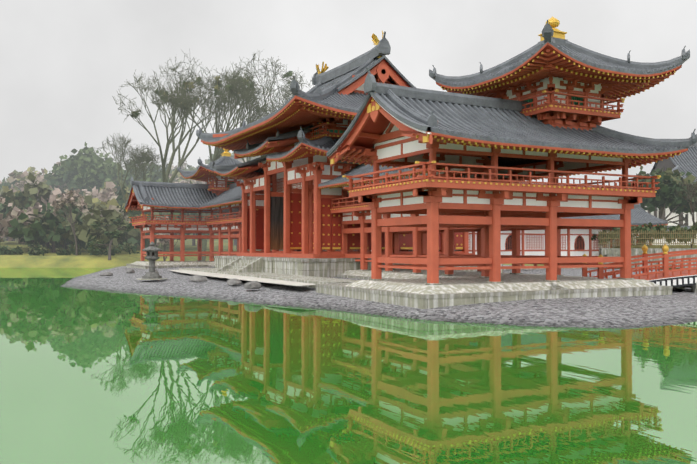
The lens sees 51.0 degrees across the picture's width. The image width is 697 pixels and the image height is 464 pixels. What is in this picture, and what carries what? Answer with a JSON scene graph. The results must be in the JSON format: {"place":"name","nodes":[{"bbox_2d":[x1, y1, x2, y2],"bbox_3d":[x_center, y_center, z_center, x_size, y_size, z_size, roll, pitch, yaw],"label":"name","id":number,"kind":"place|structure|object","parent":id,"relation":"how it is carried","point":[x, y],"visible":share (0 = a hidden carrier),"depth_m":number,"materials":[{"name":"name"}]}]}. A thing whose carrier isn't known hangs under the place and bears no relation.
{"place":"outdoors","nodes":[
{"label":"outdoors","id":0,"kind":"place"},
{"bbox_2d":[171,268,357,287],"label":"stone slab","id":1,"kind":"structure","parent":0,"point":[294,280],"depth_m":43.21,"materials":[{"name":"stone"}]},
{"bbox_2d":[0,268,696,463],"bbox_3d":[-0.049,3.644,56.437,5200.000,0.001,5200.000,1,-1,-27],"label":"pond water","id":2,"kind":"structure","parent":0,"point":[87,376],"depth_m":12.93,"materials":[{"name":"green liquid"}]},
{"bbox_2d":[0,233,696,269],"bbox_3d":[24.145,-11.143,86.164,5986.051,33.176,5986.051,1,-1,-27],"label":"ground","id":3,"kind":"structure","parent":0,"point":[50,259],"depth_m":91.48,"materials":[{"name":"green plant"}]},
{"bbox_2d":[0,242,138,255],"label":"bank shrubs","id":4,"kind":"object","parent":3,"relation":"on","point":[37,249],"visible":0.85,"depth_m":96.63,"materials":[{"name":"green plant"}]},
{"bbox_2d":[0,188,179,260],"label":"bank trees","id":5,"kind":"object","parent":3,"relation":"on","point":[69,198],"visible":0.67,"depth_m":93.32,"materials":[{"name":"green plant"}]},
{"bbox_2d":[0,151,357,251],"bbox_3d":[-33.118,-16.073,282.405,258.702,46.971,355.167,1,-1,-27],"label":"bushes","id":6,"kind":"object","parent":3,"relation":"on","point":[26,216],"visible":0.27,"depth_m":107.98,"materials":[{"name":"green plant"}]},
{"bbox_2d":[90,48,339,260],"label":"bare trees","id":7,"kind":"object","parent":3,"relation":"on","point":[186,101],"visible":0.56,"depth_m":106.42,"materials":[{"name":"grey plant"}]},
{"bbox_2d":[44,142,696,225],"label":"evergreen trees","id":8,"kind":"object","parent":3,"relation":"on","point":[88,168],"visible":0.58,"depth_m":175.20,"materials":[{"name":"green plant"}]},
{"bbox_2d":[61,265,696,328],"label":"gravel shore","id":9,"kind":"structure","parent":3,"relation":"on","point":[677,306],"depth_m":28.47,"materials":[{"name":"grey gravel"}]},
{"bbox_2d":[137,242,166,279],"bbox_3d":[-12.294,1.771,45.733,1.755,2.370,1.755,1,-1,-27],"label":"stone lantern","id":10,"kind":"object","parent":9,"relation":"on","point":[151,250],"visible":1,"depth_m":45.48,"materials":[{"name":"grey stone"}]},
{"bbox_2d":[100,269,260,288],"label":"garden rocks","id":11,"kind":"object","parent":9,"relation":"on","point":[234,281],"visible":0.92,"depth_m":40.16,"materials":[{"name":"grey stone"}]},
{"bbox_2d":[124,148,263,268],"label":"wing","id":12,"kind":"structure","parent":9,"relation":"on","point":[221,196],"depth_m":73.11,"materials":[{"name":"red wood"}]},
{"bbox_2d":[196,31,502,277],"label":"temple hall","id":13,"kind":"structure","parent":9,"relation":"on","point":[294,139],"depth_m":51.22,"materials":[{"name":"wood"}]},
{"bbox_2d":[315,16,696,308],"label":"wing","id":14,"kind":"structure","parent":9,"relation":"on","point":[470,153],"depth_m":31.26,"materials":[{"name":"red wood"}]},
{"bbox_2d":[582,244,696,292],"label":"arched bridge","id":15,"kind":"structure","parent":9,"relation":"on","point":[680,278],"depth_m":33.59,"materials":[{"name":"red paint"}]},
{"bbox_2d":[469,203,667,269],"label":"background building","id":16,"kind":"structure","parent":3,"relation":"on","point":[577,242],"depth_m":64.30,"materials":[{"name":"paint"}]},
{"bbox_2d":[591,178,696,247],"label":"hedge","id":17,"kind":"object","parent":3,"relation":"on","point":[660,227],"visible":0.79,"depth_m":65.29,"materials":[{"name":"green plant"}]},
{"bbox_2d":[598,230,696,267],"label":"fence","id":18,"kind":"object","parent":3,"relation":"on","point":[610,252],"visible":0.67,"depth_m":63.29,"materials":[{"name":"wood"}]},
{"bbox_2d":[628,139,696,225],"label":"temple hall","id":19,"kind":"structure","parent":3,"relation":"on","point":[685,162],"depth_m":111.61,"materials":[{"name":"tile"}]},
{"bbox_2d":[652,226,696,244],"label":"plaster wall","id":20,"kind":"structure","parent":3,"relation":"on","point":[688,227],"depth_m":82.42,"materials":[{"name":"paint"}]},
{"bbox_2d":[0,0,696,186],"label":"sky","id":21,"kind":"structure","parent":0,"point":[63,63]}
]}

